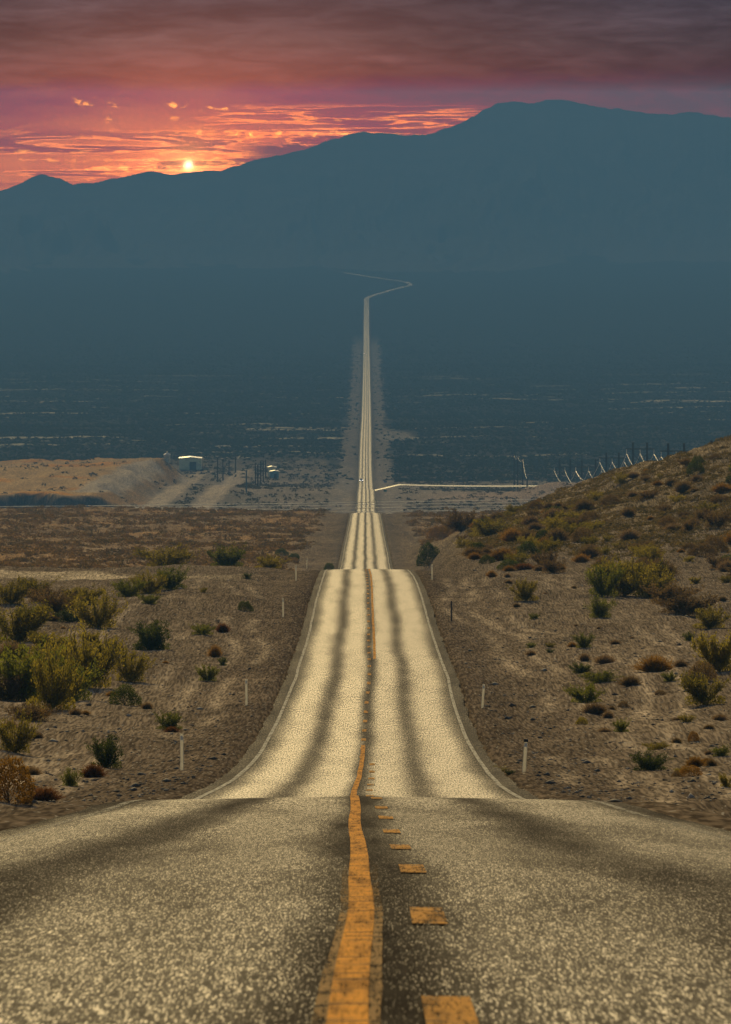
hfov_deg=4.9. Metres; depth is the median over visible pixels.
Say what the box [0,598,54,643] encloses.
desert bush
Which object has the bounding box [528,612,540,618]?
desert bush
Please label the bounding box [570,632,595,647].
desert bush
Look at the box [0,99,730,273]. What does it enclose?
mountains
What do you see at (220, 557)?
desert bush
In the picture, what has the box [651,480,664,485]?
dry tussock
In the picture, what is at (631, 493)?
dry tussock
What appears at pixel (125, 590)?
desert bush
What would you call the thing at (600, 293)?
ground
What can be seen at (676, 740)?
dry tussock
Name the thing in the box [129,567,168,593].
desert bush
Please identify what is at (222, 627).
dry tussock
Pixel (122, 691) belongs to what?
rounded bush
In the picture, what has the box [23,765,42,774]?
dry tussock
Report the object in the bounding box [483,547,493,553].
dry tussock
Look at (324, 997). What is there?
faded centre line
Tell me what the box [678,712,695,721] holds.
desert bush
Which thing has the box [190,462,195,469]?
door
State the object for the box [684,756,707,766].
dry tussock
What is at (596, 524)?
desert bush
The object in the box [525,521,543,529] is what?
dry tussock
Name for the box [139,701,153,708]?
dry tussock
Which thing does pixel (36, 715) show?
desert bush
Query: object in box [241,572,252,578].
desert bush
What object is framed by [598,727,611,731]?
dry tussock
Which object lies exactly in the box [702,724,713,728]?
dry tussock
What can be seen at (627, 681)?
dry tussock
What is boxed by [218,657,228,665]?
desert bush
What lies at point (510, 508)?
desert bush
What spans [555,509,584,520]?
desert bush
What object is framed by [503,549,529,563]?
desert bush
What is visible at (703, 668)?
rounded bush
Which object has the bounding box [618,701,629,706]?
rounded bush
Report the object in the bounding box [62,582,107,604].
desert bush
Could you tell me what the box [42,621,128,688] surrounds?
desert bush
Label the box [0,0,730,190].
sky
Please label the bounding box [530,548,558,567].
desert bush
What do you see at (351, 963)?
line
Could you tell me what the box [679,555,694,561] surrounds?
desert bush
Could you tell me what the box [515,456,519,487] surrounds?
utility pole
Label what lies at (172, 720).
desert bush
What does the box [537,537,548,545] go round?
dry tussock
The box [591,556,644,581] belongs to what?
desert bush
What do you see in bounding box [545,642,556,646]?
desert bush
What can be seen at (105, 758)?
desert bush
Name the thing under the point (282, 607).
marker post
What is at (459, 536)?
desert bush
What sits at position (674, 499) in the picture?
desert bush
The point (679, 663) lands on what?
dry tussock
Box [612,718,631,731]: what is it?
desert bush
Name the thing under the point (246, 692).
marker post
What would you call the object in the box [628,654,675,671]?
dry tussock
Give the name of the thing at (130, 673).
desert bush
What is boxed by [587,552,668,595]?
desert bush
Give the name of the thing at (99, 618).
desert bush
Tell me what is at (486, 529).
desert bush
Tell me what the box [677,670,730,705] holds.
desert bush
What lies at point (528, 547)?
rounded bush
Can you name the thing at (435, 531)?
rounded bush
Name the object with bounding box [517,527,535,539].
desert bush
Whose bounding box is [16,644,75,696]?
desert bush
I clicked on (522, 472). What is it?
utility pole
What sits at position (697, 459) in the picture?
rounded bush
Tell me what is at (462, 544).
desert bush
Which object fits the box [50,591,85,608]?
desert bush
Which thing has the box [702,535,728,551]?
rounded bush
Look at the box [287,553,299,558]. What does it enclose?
rounded bush
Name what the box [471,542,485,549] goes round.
rounded bush
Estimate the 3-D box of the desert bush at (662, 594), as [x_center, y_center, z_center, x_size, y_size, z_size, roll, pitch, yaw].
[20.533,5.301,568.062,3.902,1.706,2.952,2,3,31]
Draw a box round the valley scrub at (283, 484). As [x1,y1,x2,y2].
[1,455,637,511]
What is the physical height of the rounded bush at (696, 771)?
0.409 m
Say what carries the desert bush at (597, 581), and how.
on the ground
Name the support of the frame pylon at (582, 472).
on the ground
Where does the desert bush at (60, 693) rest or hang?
on the ground
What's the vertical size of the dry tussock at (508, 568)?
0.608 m
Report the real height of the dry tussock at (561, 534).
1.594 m
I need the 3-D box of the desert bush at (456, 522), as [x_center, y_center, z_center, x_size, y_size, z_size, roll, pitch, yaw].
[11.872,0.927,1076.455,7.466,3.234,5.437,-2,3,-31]
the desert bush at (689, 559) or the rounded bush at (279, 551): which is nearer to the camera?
the desert bush at (689, 559)
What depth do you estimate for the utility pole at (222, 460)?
4284.41 m
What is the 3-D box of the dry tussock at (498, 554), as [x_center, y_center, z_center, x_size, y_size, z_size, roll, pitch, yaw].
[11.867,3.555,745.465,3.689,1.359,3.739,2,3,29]
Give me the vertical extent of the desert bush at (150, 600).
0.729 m
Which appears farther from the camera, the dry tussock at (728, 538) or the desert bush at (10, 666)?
the dry tussock at (728, 538)
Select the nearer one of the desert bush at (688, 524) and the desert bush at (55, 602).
the desert bush at (55, 602)
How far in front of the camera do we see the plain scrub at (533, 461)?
6366.52 m
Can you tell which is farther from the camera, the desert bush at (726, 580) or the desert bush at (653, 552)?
the desert bush at (653, 552)
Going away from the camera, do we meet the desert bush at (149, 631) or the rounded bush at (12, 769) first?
the rounded bush at (12, 769)
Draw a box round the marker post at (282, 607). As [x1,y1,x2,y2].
[282,598,283,616]
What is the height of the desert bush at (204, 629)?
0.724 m
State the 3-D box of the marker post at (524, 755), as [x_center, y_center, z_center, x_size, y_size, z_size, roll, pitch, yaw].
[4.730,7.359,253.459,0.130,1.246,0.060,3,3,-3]
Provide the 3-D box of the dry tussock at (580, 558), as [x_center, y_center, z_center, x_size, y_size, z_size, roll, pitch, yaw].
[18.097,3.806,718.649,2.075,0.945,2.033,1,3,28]
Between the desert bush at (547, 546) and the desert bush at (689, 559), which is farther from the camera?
the desert bush at (547, 546)
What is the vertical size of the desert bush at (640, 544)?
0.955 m
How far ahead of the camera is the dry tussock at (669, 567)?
659.07 m
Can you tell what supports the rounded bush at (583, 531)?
on the ground
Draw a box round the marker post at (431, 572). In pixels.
[431,565,432,579]
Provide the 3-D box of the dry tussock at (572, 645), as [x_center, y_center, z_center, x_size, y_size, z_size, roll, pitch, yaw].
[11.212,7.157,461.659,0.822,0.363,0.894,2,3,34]
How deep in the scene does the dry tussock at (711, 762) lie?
274.63 m
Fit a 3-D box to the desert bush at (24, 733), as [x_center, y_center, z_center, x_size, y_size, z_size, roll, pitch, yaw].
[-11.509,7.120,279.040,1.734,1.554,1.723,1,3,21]
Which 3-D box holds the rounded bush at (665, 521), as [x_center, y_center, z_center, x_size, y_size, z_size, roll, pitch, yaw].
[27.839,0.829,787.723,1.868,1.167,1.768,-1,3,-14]
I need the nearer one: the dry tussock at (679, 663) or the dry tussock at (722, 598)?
the dry tussock at (679, 663)
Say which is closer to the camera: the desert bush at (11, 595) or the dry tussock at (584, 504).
the desert bush at (11, 595)
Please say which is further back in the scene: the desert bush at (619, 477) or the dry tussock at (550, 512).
the desert bush at (619, 477)
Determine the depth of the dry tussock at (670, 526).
776.65 m
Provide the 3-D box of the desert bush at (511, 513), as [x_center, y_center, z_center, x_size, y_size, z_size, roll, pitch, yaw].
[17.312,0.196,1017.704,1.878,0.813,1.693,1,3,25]
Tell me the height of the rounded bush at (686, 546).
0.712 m
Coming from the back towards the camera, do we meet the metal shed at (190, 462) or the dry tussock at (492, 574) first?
the metal shed at (190, 462)
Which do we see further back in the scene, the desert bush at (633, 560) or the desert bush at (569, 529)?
the desert bush at (569, 529)
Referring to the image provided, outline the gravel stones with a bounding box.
[0,535,729,804]
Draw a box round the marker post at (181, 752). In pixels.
[180,734,183,769]
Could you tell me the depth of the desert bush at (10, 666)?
378.04 m
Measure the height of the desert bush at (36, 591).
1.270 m
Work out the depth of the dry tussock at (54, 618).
523.06 m
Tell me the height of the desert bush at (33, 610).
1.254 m
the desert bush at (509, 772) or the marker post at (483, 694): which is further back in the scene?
the marker post at (483, 694)
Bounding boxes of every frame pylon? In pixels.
[554,459,575,482]
[581,459,601,480]
[599,453,624,473]
[626,442,654,464]
[660,443,687,455]
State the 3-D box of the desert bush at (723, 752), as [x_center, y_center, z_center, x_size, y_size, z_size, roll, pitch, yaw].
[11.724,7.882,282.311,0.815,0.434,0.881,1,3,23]
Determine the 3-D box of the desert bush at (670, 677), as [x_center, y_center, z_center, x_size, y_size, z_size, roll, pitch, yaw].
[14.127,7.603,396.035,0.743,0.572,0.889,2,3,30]
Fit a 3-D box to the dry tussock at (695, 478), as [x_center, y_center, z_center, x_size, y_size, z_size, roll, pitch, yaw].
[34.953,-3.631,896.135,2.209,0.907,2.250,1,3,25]
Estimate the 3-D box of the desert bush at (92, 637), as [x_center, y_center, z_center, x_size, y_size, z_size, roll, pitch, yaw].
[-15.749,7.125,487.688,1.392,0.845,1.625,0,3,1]
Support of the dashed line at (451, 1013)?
on the road at (224, 905)
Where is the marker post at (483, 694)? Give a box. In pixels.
[481,684,484,707]
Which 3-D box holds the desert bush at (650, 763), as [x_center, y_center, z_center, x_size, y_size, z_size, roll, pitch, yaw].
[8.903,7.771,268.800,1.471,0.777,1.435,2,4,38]
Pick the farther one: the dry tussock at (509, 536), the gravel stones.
the dry tussock at (509, 536)
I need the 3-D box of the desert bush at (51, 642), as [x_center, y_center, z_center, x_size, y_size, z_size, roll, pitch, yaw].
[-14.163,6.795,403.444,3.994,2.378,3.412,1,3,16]
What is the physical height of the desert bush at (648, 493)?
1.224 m
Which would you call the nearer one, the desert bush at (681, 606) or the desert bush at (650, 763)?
the desert bush at (650, 763)
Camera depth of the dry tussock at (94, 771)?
252.53 m
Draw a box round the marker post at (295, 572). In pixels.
[295,565,296,580]
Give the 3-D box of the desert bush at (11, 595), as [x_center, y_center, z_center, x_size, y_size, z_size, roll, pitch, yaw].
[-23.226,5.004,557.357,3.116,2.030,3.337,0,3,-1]
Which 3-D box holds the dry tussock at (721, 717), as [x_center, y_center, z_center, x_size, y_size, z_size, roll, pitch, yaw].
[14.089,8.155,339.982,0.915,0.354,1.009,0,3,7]
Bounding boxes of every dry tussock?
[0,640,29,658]
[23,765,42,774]
[26,785,65,800]
[32,731,44,738]
[47,613,61,620]
[67,707,83,714]
[76,761,110,778]
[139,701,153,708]
[164,725,178,731]
[205,643,222,656]
[215,623,230,631]
[455,545,489,556]
[467,551,482,559]
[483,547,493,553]
[485,547,516,560]
[485,570,498,576]
[488,511,502,518]
[497,526,520,541]
[501,565,517,570]
[512,562,534,569]
[518,513,543,524]
[524,650,537,655]
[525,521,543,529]
[532,564,544,570]
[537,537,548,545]
[539,507,566,518]
[541,502,553,508]
[543,526,570,541]
[552,500,562,507]
[566,498,598,510]
[567,642,576,646]
[568,553,591,562]
[575,544,603,557]
[578,653,590,660]
[579,701,610,713]
[592,654,616,663]
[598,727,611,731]
[601,711,614,717]
[608,640,621,643]
[614,675,645,685]
[617,528,641,540]
[620,506,637,516]
[625,471,640,477]
[626,491,637,496]
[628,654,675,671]
[642,556,682,577]
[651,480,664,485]
[661,523,683,529]
[663,477,677,485]
[669,737,681,742]
[671,479,694,492]
[673,659,689,666]
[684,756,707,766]
[685,518,699,525]
[690,474,706,481]
[691,506,714,519]
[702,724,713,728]
[704,758,717,765]
[710,481,730,492]
[710,560,730,571]
[710,714,728,720]
[716,596,727,600]
[719,529,730,543]
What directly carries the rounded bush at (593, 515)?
on the ground
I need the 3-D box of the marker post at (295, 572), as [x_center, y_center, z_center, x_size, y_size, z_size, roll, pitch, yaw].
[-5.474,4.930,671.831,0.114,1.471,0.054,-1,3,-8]
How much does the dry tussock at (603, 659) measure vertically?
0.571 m
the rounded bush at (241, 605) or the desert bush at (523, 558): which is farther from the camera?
the desert bush at (523, 558)
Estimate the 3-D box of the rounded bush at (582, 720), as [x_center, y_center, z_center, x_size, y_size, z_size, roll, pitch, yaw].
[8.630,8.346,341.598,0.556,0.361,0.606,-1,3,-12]
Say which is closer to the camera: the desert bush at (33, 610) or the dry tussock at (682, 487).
the desert bush at (33, 610)
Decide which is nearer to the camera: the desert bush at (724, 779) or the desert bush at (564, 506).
the desert bush at (724, 779)
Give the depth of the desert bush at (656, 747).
295.38 m
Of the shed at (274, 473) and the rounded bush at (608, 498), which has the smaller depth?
the rounded bush at (608, 498)
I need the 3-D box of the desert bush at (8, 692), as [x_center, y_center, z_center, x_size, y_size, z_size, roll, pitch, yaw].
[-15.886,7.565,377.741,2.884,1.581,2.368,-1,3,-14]
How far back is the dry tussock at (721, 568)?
672.70 m
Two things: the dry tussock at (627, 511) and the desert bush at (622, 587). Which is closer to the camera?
the desert bush at (622, 587)
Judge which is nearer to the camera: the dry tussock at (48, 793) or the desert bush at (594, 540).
the dry tussock at (48, 793)
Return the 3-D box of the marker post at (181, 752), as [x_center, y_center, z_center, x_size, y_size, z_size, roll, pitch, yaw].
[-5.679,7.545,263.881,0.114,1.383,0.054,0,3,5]
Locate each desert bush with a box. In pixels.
[0,575,33,604]
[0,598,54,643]
[0,634,67,700]
[0,668,33,701]
[0,706,41,752]
[3,701,62,721]
[14,604,44,612]
[15,575,59,595]
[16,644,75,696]
[18,631,106,663]
[25,584,62,601]
[26,647,91,710]
[27,629,78,651]
[28,651,105,700]
[30,588,82,613]
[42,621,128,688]
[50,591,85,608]
[52,607,81,622]
[59,767,83,786]
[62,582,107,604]
[62,588,128,628]
[79,629,101,643]
[80,633,120,663]
[84,734,123,768]
[110,578,150,596]
[114,644,158,682]
[128,619,171,649]
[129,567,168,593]
[132,541,199,566]
[138,593,163,603]
[152,709,185,729]
[153,564,190,589]
[188,623,216,634]
[194,663,220,680]
[205,541,245,566]
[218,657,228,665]
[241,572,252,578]
[254,553,290,568]
[434,507,486,532]
[452,538,470,547]
[456,534,467,540]
[468,514,515,536]
[501,511,515,516]
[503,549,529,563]
[504,770,515,775]
[505,504,522,512]
[506,577,538,600]
[516,535,539,544]
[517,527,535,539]
[525,508,539,515]
[526,641,537,647]
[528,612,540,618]
[529,537,562,552]
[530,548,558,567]
[536,557,566,573]
[539,514,566,530]
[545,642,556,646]
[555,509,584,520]
[556,520,580,537]
[561,503,570,509]
[561,513,591,526]
[563,681,607,702]
[568,662,592,673]
[570,524,592,533]
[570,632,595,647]
[577,670,623,682]
[580,532,600,545]
[581,519,604,529]
[583,561,626,596]
[583,593,618,617]
[584,490,603,499]
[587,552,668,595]
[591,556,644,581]
[596,544,612,553]
[602,532,613,541]
[609,472,628,483]
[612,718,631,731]
[623,556,666,579]
[625,540,653,551]
[625,562,674,597]
[628,542,661,556]
[629,748,675,770]
[633,544,664,562]
[637,488,662,498]
[639,474,650,481]
[639,580,708,604]
[642,741,672,749]
[648,589,719,615]
[656,502,672,510]
[661,670,678,681]
[667,493,684,501]
[676,511,690,516]
[677,457,691,464]
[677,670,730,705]
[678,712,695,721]
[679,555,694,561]
[680,518,697,530]
[682,631,696,640]
[688,575,701,583]
[690,629,730,671]
[692,603,730,628]
[694,502,721,511]
[702,508,730,527]
[703,553,730,568]
[708,746,730,756]
[718,574,730,582]
[718,773,730,787]
[723,563,730,575]
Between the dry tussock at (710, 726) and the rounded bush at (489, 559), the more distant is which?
the rounded bush at (489, 559)
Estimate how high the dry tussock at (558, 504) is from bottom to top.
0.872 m
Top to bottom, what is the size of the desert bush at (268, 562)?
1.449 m
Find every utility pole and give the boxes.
[221,459,224,480]
[256,465,259,485]
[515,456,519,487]
[520,458,522,488]
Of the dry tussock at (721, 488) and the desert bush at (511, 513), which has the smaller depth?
the dry tussock at (721, 488)
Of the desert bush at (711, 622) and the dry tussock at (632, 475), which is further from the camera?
the dry tussock at (632, 475)
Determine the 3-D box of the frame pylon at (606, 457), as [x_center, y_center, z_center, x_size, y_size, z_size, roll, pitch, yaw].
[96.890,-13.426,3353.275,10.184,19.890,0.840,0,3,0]
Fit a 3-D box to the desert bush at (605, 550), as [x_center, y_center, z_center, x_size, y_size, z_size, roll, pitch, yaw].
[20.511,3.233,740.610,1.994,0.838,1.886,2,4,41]
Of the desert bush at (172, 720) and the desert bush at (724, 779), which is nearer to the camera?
the desert bush at (724, 779)
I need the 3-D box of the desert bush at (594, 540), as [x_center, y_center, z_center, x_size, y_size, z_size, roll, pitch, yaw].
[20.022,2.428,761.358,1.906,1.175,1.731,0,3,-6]
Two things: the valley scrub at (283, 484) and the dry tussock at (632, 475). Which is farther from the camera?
the valley scrub at (283, 484)
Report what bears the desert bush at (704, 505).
on the ground
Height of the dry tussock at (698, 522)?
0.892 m
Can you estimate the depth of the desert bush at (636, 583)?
588.74 m
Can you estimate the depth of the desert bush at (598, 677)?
398.18 m
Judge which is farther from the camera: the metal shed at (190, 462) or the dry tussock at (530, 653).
the metal shed at (190, 462)
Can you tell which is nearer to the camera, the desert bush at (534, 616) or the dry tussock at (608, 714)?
the dry tussock at (608, 714)
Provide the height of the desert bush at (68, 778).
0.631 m
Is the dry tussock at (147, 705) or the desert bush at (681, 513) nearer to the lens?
the dry tussock at (147, 705)
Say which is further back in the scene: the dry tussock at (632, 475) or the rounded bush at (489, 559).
the dry tussock at (632, 475)
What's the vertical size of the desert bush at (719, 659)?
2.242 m
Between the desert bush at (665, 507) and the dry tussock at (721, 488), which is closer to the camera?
the desert bush at (665, 507)
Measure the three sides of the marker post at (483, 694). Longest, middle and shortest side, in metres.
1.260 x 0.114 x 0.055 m
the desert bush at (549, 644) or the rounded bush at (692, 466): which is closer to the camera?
the desert bush at (549, 644)
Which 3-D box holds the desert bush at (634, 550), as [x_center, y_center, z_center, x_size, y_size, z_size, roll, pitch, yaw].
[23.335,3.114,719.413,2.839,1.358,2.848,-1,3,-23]
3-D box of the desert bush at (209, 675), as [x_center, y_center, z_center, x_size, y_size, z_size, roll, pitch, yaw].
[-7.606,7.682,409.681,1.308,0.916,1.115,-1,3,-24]
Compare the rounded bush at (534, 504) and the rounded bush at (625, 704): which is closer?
the rounded bush at (625, 704)
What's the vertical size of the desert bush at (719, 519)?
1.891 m
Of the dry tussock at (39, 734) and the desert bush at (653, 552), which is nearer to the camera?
the dry tussock at (39, 734)
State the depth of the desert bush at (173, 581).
608.23 m
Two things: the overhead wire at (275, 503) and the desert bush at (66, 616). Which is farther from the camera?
the overhead wire at (275, 503)
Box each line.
[94,513,351,812]
[312,882,382,1023]
[326,745,373,1023]
[360,570,478,1023]
[368,569,375,658]
[379,513,637,813]
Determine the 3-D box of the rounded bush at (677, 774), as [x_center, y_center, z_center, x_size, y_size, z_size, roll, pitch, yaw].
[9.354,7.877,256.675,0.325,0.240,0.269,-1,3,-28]
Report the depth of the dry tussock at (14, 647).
433.40 m
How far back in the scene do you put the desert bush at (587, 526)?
809.78 m
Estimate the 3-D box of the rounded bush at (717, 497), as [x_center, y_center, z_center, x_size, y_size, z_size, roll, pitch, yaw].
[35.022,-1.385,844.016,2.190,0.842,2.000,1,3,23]
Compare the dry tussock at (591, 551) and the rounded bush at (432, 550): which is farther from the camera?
the rounded bush at (432, 550)
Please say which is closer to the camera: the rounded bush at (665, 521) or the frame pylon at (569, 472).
the rounded bush at (665, 521)
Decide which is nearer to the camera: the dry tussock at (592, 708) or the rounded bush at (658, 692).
the dry tussock at (592, 708)
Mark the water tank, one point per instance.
(167, 457)
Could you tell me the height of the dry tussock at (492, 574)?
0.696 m
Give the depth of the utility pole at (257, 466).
3709.45 m
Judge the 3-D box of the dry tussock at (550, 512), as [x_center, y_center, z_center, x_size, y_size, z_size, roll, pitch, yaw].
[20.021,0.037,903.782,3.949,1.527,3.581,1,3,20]
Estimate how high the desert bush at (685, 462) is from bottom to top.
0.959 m
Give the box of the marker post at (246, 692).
[245,679,247,704]
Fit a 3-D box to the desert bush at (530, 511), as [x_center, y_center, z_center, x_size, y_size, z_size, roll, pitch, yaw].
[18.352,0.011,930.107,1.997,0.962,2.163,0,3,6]
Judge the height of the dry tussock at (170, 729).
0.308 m
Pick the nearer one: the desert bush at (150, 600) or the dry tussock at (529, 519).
the desert bush at (150, 600)
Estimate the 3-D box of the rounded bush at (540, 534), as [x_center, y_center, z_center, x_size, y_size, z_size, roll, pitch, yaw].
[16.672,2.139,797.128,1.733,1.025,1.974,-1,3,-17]
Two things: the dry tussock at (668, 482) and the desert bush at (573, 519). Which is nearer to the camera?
the desert bush at (573, 519)
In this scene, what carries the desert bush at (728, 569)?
on the ground
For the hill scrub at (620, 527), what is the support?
on the ground
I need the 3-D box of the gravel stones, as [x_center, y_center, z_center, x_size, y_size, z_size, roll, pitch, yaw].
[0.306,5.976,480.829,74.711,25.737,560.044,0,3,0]
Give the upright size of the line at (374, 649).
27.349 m
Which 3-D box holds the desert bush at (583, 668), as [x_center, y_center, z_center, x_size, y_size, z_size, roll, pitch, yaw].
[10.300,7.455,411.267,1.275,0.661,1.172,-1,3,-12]
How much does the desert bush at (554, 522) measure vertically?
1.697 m
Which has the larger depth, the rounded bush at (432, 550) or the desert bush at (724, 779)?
the rounded bush at (432, 550)
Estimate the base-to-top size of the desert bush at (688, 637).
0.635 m
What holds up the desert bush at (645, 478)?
on the ground
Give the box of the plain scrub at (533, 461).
[0,321,730,481]
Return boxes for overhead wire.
[0,499,536,506]
[4,502,520,508]
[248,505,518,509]
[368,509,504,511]
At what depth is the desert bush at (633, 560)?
630.06 m
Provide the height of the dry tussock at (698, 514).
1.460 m
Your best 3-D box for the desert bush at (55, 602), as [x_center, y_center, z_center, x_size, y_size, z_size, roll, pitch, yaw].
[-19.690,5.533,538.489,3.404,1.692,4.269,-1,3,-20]
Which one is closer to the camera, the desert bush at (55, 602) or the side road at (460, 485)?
the desert bush at (55, 602)
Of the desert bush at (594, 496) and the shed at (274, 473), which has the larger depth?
the shed at (274, 473)
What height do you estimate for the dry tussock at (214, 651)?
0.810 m
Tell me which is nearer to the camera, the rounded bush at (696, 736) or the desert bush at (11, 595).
the rounded bush at (696, 736)
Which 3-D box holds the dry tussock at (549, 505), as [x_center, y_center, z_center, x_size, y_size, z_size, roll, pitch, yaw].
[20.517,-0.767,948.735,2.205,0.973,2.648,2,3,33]
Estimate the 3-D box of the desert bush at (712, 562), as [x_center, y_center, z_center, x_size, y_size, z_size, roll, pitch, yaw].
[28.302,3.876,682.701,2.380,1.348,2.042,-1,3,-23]
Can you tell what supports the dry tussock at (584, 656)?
on the ground
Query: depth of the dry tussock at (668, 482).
901.49 m
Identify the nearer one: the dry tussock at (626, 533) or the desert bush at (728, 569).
the desert bush at (728, 569)
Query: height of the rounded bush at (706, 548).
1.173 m
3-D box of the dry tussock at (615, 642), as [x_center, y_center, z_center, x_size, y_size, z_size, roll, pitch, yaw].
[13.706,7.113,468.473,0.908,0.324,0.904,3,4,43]
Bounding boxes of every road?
[0,273,730,1023]
[375,484,538,490]
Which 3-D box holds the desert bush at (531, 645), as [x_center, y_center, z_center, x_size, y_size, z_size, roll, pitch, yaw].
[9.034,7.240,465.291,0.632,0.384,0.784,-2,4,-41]
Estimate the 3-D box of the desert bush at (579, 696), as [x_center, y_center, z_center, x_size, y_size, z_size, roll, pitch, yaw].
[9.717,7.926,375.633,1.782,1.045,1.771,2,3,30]
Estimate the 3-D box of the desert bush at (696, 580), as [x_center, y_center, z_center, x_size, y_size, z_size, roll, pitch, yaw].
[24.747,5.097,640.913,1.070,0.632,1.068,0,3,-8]
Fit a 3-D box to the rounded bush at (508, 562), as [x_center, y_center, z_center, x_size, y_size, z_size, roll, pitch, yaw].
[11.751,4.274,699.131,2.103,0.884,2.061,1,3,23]
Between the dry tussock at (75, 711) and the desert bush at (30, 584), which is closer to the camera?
the dry tussock at (75, 711)
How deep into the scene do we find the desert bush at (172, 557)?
790.24 m
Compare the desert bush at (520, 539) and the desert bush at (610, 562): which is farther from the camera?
the desert bush at (520, 539)
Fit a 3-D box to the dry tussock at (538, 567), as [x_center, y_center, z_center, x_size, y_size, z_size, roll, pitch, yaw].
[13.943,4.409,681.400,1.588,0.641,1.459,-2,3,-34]
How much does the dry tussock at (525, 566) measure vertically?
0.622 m
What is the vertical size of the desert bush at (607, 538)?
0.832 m
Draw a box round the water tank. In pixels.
[164,452,170,462]
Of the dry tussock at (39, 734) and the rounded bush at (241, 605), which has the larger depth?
the rounded bush at (241, 605)
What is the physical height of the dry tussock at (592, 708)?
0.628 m
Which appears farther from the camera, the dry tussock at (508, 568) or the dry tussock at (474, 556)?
the dry tussock at (474, 556)
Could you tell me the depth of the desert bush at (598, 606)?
530.79 m
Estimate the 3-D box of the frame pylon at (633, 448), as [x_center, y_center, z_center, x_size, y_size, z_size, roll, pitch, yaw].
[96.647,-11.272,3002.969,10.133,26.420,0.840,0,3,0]
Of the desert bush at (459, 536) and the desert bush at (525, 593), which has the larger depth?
the desert bush at (459, 536)
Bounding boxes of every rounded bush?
[0,755,36,803]
[108,684,142,705]
[135,635,165,649]
[238,600,253,611]
[275,548,288,554]
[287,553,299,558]
[323,563,334,569]
[416,541,439,566]
[426,525,452,538]
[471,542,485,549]
[478,554,494,563]
[496,559,519,569]
[515,541,541,556]
[527,500,542,509]
[535,530,547,540]
[570,527,596,541]
[575,716,587,723]
[578,510,600,519]
[600,494,619,504]
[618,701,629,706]
[655,690,665,694]
[657,515,676,526]
[671,770,680,776]
[679,765,702,776]
[681,542,693,549]
[686,461,704,473]
[686,542,718,555]
[688,456,705,465]
[688,660,717,680]
[688,731,699,741]
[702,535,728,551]
[709,454,721,458]
[710,494,728,502]
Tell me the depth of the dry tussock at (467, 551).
770.41 m
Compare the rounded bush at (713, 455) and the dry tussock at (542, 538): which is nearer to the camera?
the dry tussock at (542, 538)
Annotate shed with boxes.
[178,456,201,469]
[268,466,275,475]
[270,470,278,478]
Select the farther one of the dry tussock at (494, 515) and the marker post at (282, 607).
the dry tussock at (494, 515)
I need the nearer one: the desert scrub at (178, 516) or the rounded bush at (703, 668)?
the rounded bush at (703, 668)
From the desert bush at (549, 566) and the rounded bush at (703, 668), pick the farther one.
the desert bush at (549, 566)
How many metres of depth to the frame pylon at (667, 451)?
2701.94 m
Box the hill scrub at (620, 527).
[460,434,730,560]
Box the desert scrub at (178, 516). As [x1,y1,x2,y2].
[0,504,505,570]
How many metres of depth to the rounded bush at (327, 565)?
1238.82 m
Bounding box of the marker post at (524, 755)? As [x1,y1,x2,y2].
[522,739,527,772]
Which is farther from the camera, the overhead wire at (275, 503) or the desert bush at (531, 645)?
the overhead wire at (275, 503)
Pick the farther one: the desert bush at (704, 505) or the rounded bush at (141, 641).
the desert bush at (704, 505)
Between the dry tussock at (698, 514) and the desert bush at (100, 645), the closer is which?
the desert bush at (100, 645)
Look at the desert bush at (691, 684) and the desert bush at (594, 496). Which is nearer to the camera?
the desert bush at (691, 684)
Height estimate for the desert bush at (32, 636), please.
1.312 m
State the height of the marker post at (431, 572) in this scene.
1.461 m
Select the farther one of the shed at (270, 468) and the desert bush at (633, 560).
the shed at (270, 468)
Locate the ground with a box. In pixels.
[0,255,730,830]
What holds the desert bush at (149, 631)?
on the ground
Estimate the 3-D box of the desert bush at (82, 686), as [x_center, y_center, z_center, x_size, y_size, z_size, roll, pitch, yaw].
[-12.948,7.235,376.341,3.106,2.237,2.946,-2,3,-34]
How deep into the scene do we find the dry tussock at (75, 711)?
351.91 m

